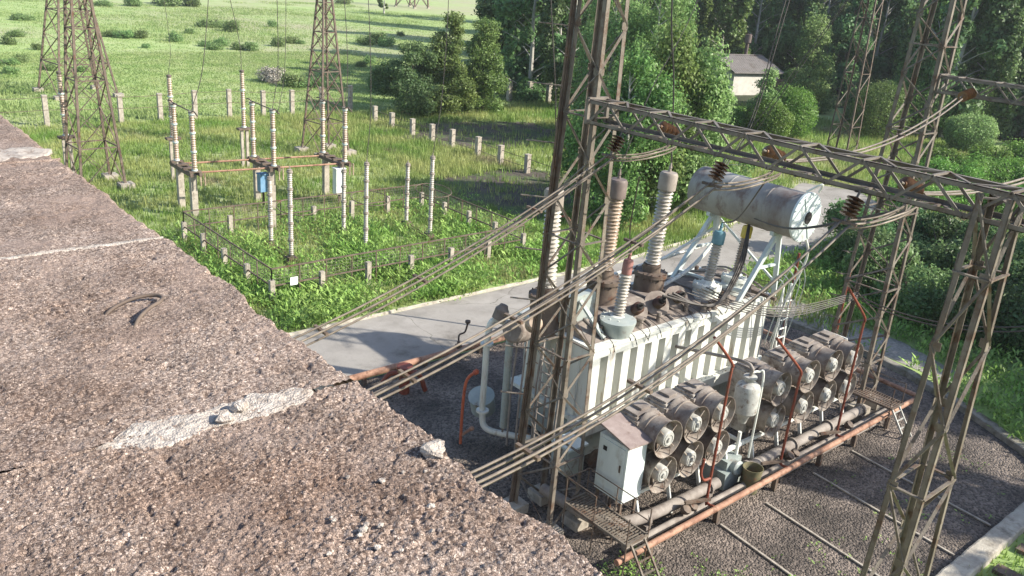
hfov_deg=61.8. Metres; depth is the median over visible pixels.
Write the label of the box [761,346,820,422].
oil cooler
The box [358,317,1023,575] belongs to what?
gravel pit
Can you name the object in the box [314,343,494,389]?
road kerb
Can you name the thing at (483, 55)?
broadleaf tree
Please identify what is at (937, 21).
forest tree
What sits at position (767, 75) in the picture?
drop wire
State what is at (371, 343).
road
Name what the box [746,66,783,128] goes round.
leafy tree
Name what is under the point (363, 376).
fire pipe
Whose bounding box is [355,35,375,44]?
meadow bush
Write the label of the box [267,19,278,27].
meadow bush
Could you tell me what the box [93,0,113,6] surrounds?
meadow bush
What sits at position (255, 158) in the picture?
drive rod
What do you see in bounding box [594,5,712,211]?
pale birch
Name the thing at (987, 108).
clipped willow
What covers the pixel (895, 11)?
forest tree
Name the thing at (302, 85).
meadow bush
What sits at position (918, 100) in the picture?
clipped willow
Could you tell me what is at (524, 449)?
conductor bundle
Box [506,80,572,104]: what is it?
perimeter fence
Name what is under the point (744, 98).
forest floor
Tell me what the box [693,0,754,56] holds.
forest tree
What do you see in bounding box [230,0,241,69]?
drop wire
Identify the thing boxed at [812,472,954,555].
conduit
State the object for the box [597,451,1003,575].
gravel weeds
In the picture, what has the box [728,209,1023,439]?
bank weeds
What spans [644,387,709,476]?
oil cooler
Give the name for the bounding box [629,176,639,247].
drop wire
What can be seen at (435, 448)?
concrete crumb
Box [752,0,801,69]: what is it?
forest tree
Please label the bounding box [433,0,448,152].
drop wire
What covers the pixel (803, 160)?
conductor bundle
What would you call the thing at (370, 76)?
drop wire
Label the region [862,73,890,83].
undergrowth shrub
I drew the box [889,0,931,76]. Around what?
forest tree
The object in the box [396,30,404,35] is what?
meadow bush
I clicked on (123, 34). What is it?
meadow bush
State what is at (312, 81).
meadow bush
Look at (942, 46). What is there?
portal gantry
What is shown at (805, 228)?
drop wire
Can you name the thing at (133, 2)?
meadow bush
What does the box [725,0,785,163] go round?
drop wire
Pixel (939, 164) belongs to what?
thicket shrub
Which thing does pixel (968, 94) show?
insulator string
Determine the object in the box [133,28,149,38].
meadow bush
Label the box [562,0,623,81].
forest tree
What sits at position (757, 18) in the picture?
forest tree
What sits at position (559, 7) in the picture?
forest tree
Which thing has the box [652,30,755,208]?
pale birch
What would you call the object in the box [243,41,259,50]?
meadow bush
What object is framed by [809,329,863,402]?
oil cooler
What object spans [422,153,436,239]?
surge arrester
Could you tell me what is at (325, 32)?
lattice pylon
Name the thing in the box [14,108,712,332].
yard grass
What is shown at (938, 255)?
bank shrub
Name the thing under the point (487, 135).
dirt patch
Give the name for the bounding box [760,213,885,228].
drop wire
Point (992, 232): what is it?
bank shrub
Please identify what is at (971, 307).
bank shrub
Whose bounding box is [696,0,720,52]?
forest tree
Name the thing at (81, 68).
meadow bush
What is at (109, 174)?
lattice pylon
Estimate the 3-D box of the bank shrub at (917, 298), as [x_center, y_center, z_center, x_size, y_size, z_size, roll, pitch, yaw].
[16.732,0.164,33.947,3.678,2.468,4.336,14,22,24]
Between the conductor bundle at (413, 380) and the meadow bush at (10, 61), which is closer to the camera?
the conductor bundle at (413, 380)
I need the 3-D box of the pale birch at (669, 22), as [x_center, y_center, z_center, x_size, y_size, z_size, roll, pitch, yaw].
[11.623,-17.441,66.201,4.928,12.318,4.855,-1,21,-14]
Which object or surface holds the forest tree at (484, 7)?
on the forest floor
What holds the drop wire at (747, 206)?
attached to the transformer
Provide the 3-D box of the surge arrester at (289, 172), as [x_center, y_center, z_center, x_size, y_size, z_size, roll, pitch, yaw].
[-8.984,-2.953,34.717,0.500,4.050,0.500,-13,26,-38]
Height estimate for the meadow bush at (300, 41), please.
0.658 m
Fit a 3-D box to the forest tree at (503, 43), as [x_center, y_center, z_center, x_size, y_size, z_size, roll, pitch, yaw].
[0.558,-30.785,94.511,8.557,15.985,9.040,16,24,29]
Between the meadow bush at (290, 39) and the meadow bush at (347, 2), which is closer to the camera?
the meadow bush at (290, 39)
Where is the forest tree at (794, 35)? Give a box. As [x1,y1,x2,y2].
[770,0,835,70]
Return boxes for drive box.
[256,172,268,206]
[332,166,345,203]
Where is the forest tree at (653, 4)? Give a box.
[608,0,658,68]
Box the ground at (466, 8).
[0,0,1023,575]
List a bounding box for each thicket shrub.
[884,177,965,213]
[916,155,989,188]
[920,144,973,165]
[937,185,986,212]
[953,149,1014,184]
[963,143,1014,166]
[981,180,1023,215]
[985,154,1023,185]
[996,138,1023,164]
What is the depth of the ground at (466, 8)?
79.57 m
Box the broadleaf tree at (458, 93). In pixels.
[425,10,479,115]
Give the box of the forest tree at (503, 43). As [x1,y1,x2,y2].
[471,0,541,71]
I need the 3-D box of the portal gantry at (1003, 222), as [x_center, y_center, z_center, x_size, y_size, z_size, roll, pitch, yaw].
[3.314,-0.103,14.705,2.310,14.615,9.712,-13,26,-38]
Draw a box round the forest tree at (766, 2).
[754,0,790,61]
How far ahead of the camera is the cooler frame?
22.34 m
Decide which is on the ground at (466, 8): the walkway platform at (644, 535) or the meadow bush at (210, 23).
the meadow bush at (210, 23)
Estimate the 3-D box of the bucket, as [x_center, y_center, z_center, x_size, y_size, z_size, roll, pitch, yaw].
[6.054,4.836,21.682,0.523,0.690,0.523,-13,26,-38]
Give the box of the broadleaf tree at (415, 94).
[364,38,443,117]
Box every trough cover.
[992,563,1022,575]
[1015,543,1023,555]
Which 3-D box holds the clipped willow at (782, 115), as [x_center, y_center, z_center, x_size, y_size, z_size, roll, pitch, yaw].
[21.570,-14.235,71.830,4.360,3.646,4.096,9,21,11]
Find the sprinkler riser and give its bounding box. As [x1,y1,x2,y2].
[459,369,478,443]
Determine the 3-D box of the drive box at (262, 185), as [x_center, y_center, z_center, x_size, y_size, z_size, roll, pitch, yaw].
[-12.248,-4.777,42.172,0.530,1.800,0.480,-13,26,-38]
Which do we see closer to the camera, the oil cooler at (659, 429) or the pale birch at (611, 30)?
the oil cooler at (659, 429)
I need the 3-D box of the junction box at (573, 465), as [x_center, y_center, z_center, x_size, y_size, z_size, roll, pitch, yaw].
[1.332,4.380,20.794,0.640,1.510,0.660,-13,26,-38]
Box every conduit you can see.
[720,523,792,575]
[765,502,879,575]
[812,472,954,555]
[852,450,990,525]
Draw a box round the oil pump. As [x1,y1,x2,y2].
[703,450,743,490]
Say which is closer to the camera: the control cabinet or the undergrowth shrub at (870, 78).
the control cabinet
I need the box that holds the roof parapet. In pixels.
[0,115,602,575]
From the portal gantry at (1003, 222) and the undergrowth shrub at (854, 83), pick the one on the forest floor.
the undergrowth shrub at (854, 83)
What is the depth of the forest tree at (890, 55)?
118.91 m
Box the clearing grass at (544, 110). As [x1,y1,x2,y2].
[277,98,1023,336]
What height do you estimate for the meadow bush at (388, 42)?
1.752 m
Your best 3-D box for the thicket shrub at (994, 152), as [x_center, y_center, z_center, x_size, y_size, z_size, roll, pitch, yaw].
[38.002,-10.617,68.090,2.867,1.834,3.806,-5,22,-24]
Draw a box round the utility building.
[697,34,785,94]
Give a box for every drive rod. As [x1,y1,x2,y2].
[184,155,319,163]
[202,163,338,172]
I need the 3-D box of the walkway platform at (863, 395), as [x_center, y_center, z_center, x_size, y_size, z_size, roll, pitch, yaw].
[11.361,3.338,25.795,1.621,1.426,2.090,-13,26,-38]
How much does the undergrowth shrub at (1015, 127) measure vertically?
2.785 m
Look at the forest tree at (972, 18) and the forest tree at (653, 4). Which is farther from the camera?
the forest tree at (653, 4)
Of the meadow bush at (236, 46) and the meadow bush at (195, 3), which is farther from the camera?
the meadow bush at (195, 3)
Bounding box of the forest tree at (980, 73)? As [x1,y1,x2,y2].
[936,2,1018,114]
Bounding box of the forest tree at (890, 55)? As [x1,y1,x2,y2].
[878,0,924,67]
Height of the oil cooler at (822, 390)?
1.905 m
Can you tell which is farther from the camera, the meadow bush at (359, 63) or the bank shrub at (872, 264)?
the meadow bush at (359, 63)
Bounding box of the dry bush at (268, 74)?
[255,66,285,83]
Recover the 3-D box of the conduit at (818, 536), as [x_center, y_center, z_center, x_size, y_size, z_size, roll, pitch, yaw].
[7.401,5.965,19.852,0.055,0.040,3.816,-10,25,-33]
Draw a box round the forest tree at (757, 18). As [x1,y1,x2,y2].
[733,0,792,63]
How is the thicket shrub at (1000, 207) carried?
on the ground at (466, 8)
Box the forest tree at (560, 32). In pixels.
[522,2,592,63]
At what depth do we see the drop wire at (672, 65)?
21.67 m
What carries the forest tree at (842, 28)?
on the forest floor
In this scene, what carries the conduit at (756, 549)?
on the gravel pit
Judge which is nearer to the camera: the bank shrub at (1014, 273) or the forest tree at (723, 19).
the bank shrub at (1014, 273)
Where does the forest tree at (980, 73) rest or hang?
on the forest floor
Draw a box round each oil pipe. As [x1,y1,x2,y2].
[539,404,866,534]
[621,406,891,551]
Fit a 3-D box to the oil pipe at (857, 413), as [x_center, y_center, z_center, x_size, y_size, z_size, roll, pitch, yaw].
[6.044,4.662,22.248,11.313,0.600,2.224,-7,23,-29]
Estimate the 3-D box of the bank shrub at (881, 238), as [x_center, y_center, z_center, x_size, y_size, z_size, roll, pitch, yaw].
[16.523,-1.784,38.923,3.407,2.600,4.012,4,20,0]
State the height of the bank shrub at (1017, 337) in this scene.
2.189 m
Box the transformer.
[468,163,823,473]
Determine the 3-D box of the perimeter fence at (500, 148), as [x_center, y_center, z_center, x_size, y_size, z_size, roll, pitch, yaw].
[-4.083,-10.338,59.401,0.490,1.347,21.230,-13,26,-38]
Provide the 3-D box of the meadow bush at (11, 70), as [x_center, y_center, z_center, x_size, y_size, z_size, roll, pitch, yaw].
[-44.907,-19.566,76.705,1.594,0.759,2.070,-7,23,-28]
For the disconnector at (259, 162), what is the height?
5.090 m
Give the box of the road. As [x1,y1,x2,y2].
[291,183,876,375]
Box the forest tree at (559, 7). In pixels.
[537,0,611,106]
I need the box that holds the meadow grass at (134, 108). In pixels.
[0,0,745,149]
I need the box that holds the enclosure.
[181,184,525,301]
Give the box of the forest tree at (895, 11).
[842,0,913,80]
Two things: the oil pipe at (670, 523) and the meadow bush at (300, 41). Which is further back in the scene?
the meadow bush at (300, 41)
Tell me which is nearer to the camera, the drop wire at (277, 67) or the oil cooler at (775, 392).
the oil cooler at (775, 392)
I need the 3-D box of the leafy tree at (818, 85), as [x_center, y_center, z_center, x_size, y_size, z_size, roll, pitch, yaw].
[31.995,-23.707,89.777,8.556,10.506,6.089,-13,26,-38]
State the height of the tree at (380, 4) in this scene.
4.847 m
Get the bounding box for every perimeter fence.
[0,85,352,126]
[372,106,551,174]
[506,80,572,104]
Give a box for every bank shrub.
[822,198,896,244]
[830,224,917,266]
[837,235,924,305]
[887,196,938,245]
[887,261,964,334]
[889,228,957,269]
[915,210,971,241]
[918,234,993,280]
[924,230,969,247]
[932,252,1023,354]
[951,216,1023,240]
[962,290,1023,361]
[986,235,1023,273]
[992,257,1023,296]
[1001,260,1023,297]
[1016,234,1023,244]
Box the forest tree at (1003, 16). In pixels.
[957,0,1023,136]
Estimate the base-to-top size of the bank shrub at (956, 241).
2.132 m
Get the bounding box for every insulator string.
[606,132,624,154]
[657,121,679,134]
[708,157,728,183]
[762,145,786,160]
[839,191,864,220]
[897,176,923,193]
[957,88,976,101]
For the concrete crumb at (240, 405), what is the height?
0.023 m
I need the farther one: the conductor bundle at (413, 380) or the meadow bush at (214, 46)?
the meadow bush at (214, 46)
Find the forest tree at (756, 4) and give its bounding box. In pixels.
[724,0,763,43]
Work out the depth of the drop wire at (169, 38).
44.53 m
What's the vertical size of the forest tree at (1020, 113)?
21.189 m
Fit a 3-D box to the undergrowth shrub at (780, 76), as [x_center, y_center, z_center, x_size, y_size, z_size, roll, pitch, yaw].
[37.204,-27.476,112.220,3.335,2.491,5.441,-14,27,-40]
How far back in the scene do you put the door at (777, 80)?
103.00 m
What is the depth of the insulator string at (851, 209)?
12.30 m
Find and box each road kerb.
[289,221,737,335]
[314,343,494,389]
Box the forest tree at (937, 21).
[894,0,984,95]
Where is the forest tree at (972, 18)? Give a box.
[900,0,1007,137]
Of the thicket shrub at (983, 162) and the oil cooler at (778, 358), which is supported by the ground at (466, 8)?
the thicket shrub at (983, 162)
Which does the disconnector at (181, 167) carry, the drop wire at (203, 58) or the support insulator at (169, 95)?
the drop wire at (203, 58)
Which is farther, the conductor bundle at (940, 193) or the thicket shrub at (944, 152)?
the thicket shrub at (944, 152)
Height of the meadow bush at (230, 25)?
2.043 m
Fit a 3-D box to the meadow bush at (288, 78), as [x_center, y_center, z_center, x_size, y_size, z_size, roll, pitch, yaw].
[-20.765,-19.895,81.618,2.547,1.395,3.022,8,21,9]
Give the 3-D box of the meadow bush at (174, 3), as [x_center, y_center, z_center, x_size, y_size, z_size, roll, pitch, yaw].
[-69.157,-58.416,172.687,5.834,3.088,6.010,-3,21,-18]
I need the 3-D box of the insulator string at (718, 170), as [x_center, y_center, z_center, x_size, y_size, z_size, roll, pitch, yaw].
[3.381,-1.910,14.008,0.352,0.450,0.270,-13,26,-38]
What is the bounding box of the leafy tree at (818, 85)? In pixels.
[778,9,840,113]
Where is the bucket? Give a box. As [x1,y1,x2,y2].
[741,462,763,494]
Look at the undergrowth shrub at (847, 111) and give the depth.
85.75 m
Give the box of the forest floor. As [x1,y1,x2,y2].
[501,43,1023,143]
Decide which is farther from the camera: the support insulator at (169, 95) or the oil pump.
the support insulator at (169, 95)
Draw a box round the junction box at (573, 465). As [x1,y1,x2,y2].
[550,432,588,496]
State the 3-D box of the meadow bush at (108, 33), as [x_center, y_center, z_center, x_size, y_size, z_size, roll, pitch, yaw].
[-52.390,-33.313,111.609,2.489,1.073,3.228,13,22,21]
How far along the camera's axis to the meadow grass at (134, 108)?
125.00 m
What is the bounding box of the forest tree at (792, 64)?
[786,0,853,78]
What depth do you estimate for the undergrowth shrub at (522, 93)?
81.98 m
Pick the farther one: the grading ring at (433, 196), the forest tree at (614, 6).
the forest tree at (614, 6)
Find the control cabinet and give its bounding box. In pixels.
[593,412,652,536]
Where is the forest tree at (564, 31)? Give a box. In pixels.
[536,17,585,67]
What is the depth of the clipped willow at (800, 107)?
72.55 m
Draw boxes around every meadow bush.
[0,34,17,44]
[0,58,20,65]
[2,65,20,74]
[4,28,27,36]
[9,13,37,20]
[12,53,29,62]
[30,42,44,49]
[39,62,57,70]
[72,65,88,71]
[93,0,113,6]
[100,28,118,36]
[112,30,134,38]
[123,0,142,6]
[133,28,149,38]
[141,43,150,47]
[154,0,181,6]
[165,30,183,41]
[180,0,200,6]
[184,28,195,33]
[195,17,221,27]
[197,40,212,46]
[206,42,225,50]
[213,36,230,46]
[219,19,240,31]
[230,41,243,49]
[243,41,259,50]
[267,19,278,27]
[270,36,286,46]
[278,72,305,87]
[283,35,299,43]
[289,76,312,87]
[294,39,306,43]
[303,77,324,87]
[334,0,353,4]
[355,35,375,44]
[355,61,365,66]
[362,55,376,64]
[367,31,387,42]
[377,34,396,46]
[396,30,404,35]
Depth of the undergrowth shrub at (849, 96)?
94.33 m
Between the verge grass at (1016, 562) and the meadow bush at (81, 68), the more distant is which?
the meadow bush at (81, 68)
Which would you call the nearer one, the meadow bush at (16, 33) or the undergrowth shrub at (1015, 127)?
the undergrowth shrub at (1015, 127)
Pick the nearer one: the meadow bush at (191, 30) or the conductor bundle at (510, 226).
the conductor bundle at (510, 226)
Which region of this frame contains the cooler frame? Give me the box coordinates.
[604,398,843,512]
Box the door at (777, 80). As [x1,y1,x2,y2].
[773,79,785,91]
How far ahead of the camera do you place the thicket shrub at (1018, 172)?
61.27 m
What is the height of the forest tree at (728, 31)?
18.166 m
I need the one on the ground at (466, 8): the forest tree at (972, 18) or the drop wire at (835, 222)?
the forest tree at (972, 18)
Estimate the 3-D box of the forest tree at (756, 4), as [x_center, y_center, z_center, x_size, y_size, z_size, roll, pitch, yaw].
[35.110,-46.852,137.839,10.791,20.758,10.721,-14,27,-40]
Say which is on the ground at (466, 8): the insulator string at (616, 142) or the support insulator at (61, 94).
the support insulator at (61, 94)
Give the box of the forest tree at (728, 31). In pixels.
[706,4,748,49]
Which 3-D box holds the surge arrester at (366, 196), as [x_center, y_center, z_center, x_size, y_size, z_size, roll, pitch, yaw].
[-6.286,-3.560,36.895,0.500,4.050,0.500,-13,26,-38]
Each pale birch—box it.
[550,40,687,228]
[567,0,658,124]
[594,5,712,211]
[600,0,699,98]
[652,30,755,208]
[653,3,694,52]
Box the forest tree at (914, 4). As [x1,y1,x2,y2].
[838,0,919,55]
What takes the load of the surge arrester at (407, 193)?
on the ground at (466, 8)
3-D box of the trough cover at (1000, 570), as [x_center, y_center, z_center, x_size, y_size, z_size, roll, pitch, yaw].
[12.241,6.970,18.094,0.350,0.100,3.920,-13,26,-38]
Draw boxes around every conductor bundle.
[293,141,680,346]
[366,165,786,399]
[470,194,925,487]
[786,98,962,162]
[922,177,1023,195]
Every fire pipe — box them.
[333,216,570,385]
[614,253,922,565]
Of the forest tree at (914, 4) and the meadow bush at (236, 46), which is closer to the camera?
the meadow bush at (236, 46)
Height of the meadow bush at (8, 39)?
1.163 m
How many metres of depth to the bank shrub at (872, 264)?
35.60 m
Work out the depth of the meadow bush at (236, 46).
107.62 m
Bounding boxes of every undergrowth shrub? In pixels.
[512,77,545,103]
[776,64,788,74]
[779,68,807,85]
[840,77,881,98]
[840,85,864,107]
[840,104,882,126]
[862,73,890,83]
[872,73,898,88]
[985,108,1023,139]
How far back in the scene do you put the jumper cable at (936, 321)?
24.21 m
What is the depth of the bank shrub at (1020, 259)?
36.16 m
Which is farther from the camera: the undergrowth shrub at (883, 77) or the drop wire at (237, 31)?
the undergrowth shrub at (883, 77)
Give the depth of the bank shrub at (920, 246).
38.70 m
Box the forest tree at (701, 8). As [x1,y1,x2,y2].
[641,0,707,46]
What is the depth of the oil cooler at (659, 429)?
19.34 m
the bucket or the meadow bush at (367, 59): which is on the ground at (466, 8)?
the meadow bush at (367, 59)
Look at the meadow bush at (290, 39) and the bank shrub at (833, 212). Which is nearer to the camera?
the bank shrub at (833, 212)
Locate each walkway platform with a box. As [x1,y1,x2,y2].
[562,468,659,575]
[852,362,911,436]
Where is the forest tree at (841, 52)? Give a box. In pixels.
[834,0,894,70]
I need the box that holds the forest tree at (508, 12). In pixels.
[491,0,589,94]
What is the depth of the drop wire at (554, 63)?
19.39 m
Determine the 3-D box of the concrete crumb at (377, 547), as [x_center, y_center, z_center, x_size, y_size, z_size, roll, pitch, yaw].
[-0.242,0.467,1.545,0.014,0.010,0.011,-13,26,-38]
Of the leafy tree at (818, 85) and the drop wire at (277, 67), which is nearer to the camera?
the drop wire at (277, 67)
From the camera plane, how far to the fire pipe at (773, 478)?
21.63 m
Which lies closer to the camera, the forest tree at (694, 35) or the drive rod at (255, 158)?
the drive rod at (255, 158)
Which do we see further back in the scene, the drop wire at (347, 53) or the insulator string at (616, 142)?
the drop wire at (347, 53)
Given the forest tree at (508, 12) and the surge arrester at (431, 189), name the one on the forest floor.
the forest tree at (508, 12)
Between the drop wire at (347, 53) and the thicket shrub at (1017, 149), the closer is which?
the drop wire at (347, 53)
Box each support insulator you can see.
[56,71,74,172]
[165,75,181,179]
[236,70,250,166]
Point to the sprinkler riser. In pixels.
(469, 376)
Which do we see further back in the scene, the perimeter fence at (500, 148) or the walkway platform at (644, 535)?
the perimeter fence at (500, 148)
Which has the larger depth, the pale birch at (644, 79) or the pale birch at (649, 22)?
the pale birch at (649, 22)
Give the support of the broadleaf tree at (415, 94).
on the ground at (466, 8)
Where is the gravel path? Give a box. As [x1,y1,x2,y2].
[756,285,954,382]
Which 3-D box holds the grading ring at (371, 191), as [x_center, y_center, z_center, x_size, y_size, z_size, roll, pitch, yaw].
[-6.284,-3.991,37.985,1.739,0.277,1.738,-13,26,-38]
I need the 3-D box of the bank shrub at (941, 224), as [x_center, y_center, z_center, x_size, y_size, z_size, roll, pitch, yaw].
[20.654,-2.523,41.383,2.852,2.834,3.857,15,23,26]
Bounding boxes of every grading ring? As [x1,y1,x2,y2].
[276,199,316,215]
[351,190,389,205]
[415,183,451,197]
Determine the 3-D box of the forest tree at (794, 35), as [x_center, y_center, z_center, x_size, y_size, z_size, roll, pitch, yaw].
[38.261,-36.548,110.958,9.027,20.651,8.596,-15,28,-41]
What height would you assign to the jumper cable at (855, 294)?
0.982 m
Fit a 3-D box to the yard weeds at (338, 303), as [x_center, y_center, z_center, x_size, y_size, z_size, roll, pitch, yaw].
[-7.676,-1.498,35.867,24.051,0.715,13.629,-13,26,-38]
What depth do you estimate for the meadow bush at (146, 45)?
102.42 m
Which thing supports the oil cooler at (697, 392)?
on the cooler frame
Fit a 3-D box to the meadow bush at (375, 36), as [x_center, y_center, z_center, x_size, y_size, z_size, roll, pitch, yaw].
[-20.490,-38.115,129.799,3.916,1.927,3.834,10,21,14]
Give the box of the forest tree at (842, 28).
[818,0,878,92]
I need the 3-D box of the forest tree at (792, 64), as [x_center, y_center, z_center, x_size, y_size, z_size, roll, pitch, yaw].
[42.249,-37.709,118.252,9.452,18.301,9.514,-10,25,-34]
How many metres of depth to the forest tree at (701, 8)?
107.75 m
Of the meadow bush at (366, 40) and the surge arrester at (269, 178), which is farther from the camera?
the meadow bush at (366, 40)
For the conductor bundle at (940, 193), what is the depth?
14.02 m
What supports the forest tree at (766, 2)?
on the forest floor
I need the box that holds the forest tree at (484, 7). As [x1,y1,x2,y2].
[471,0,545,71]
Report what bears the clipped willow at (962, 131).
on the ground at (466, 8)
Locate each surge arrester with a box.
[264,173,278,247]
[284,166,298,263]
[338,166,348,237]
[360,159,370,248]
[401,160,412,226]
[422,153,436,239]
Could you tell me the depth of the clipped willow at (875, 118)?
75.91 m
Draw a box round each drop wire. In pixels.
[164,1,170,74]
[191,0,208,110]
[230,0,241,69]
[272,4,277,108]
[277,30,285,113]
[344,0,347,103]
[367,0,370,155]
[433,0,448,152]
[550,0,555,131]
[620,0,697,168]
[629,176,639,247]
[670,0,674,162]
[722,180,765,222]
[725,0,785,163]
[726,0,789,164]
[754,214,895,229]
[758,210,892,227]
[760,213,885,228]
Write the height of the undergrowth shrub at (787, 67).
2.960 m
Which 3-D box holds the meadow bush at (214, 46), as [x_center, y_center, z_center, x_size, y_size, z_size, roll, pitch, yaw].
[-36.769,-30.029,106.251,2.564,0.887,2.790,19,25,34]
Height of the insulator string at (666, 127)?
0.354 m
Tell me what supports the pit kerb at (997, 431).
on the gravel pit
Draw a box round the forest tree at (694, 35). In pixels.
[650,0,699,49]
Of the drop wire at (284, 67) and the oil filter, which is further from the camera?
the drop wire at (284, 67)
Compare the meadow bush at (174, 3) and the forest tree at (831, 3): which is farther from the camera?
the meadow bush at (174, 3)
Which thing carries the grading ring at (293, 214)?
attached to the surge arrester at (289, 172)
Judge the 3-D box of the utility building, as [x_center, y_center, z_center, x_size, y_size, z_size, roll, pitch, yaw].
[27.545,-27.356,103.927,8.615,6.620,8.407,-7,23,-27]
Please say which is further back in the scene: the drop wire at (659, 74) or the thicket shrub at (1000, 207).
the thicket shrub at (1000, 207)
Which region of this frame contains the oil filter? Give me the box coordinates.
[675,345,764,457]
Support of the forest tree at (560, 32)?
on the forest floor
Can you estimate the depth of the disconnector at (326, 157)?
44.30 m
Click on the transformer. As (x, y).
(644, 327)
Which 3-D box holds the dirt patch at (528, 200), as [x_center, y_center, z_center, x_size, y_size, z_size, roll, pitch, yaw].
[2.610,-5.301,49.154,11.991,0.001,13.674,-13,26,-38]
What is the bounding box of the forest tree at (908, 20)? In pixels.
[905,1,918,53]
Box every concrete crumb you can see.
[214,409,234,422]
[229,400,248,411]
[358,526,367,532]
[374,544,380,550]
[420,439,445,458]
[426,503,435,508]
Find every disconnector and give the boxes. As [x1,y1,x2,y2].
[167,99,205,215]
[246,98,283,209]
[316,97,353,199]
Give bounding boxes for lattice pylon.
[32,0,123,100]
[63,0,135,189]
[294,0,355,159]
[394,0,429,8]
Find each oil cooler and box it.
[618,399,682,492]
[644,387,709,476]
[672,378,735,465]
[728,357,791,437]
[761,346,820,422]
[786,336,843,410]
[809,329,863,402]
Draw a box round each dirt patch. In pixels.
[395,121,554,149]
[434,168,637,227]
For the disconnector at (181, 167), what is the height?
5.090 m
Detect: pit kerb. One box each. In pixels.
[766,310,1023,456]
[936,502,1023,575]
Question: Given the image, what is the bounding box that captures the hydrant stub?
[380,362,427,394]
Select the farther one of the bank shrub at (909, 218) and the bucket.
the bank shrub at (909, 218)
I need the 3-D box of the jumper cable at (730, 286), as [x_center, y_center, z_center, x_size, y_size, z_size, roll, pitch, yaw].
[5.559,-0.558,23.043,0.764,1.864,4.006,22,27,40]
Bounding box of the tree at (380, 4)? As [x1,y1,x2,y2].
[376,0,388,13]
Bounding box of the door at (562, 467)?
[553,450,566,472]
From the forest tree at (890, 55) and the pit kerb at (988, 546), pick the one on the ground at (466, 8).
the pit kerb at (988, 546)
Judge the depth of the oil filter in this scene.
21.28 m
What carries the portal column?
on the ground at (466, 8)
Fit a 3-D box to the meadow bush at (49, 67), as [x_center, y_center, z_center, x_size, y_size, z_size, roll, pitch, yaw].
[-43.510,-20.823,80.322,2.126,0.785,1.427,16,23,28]
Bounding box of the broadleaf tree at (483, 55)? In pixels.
[461,15,510,112]
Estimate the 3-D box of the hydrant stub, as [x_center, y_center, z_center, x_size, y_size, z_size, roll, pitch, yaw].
[-3.177,2.692,25.292,1.374,0.890,0.478,-4,22,-22]
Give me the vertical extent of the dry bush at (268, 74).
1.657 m
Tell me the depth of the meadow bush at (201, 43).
108.59 m
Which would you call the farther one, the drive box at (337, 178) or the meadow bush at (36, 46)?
the meadow bush at (36, 46)
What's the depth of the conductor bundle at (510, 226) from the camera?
14.30 m
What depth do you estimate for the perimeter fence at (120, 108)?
62.60 m
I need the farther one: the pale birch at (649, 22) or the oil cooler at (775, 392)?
the pale birch at (649, 22)
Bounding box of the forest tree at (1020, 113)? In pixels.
[993,3,1023,135]
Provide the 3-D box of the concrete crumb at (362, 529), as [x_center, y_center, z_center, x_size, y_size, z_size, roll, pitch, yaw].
[-0.276,0.448,1.589,0.020,0.012,0.014,-13,26,-38]
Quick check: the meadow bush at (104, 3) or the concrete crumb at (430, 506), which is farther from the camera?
the meadow bush at (104, 3)
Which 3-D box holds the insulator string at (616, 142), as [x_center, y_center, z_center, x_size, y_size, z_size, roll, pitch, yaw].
[1.900,-2.631,15.641,0.352,0.450,0.270,-13,26,-38]
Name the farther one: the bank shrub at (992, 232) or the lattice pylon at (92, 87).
the lattice pylon at (92, 87)
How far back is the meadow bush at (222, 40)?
110.04 m
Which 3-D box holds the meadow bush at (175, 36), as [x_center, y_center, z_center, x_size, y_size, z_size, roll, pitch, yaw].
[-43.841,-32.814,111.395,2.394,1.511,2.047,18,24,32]
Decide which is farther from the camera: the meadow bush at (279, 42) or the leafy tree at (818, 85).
the meadow bush at (279, 42)
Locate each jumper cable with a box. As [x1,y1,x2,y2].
[662,224,749,307]
[687,287,858,316]
[861,297,1023,331]
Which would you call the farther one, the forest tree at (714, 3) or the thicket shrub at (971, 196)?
the forest tree at (714, 3)
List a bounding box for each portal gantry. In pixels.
[501,0,1023,575]
[824,0,1023,415]
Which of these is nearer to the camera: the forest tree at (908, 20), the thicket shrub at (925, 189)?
the thicket shrub at (925, 189)
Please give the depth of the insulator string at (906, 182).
12.56 m
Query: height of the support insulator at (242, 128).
5.590 m
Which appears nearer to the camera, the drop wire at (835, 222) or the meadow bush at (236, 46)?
the drop wire at (835, 222)
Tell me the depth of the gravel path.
31.59 m
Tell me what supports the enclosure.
on the ground at (466, 8)
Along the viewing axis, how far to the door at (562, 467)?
20.40 m
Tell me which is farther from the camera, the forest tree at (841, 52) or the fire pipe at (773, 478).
the forest tree at (841, 52)
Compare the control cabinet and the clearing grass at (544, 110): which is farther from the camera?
the clearing grass at (544, 110)
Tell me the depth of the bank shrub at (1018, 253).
37.41 m
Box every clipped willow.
[709,104,753,135]
[743,97,795,136]
[771,82,819,138]
[845,77,912,139]
[881,68,954,137]
[928,76,998,136]
[941,111,999,152]
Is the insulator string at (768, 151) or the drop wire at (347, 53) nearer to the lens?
the insulator string at (768, 151)
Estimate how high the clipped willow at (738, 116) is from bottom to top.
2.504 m
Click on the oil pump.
(728, 471)
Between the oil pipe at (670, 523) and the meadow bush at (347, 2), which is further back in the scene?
the meadow bush at (347, 2)
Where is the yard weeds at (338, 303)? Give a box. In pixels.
[147,187,615,331]
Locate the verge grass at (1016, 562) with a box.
[969,533,1023,575]
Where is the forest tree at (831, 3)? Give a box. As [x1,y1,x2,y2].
[820,0,846,49]
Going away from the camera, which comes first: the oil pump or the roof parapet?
the roof parapet

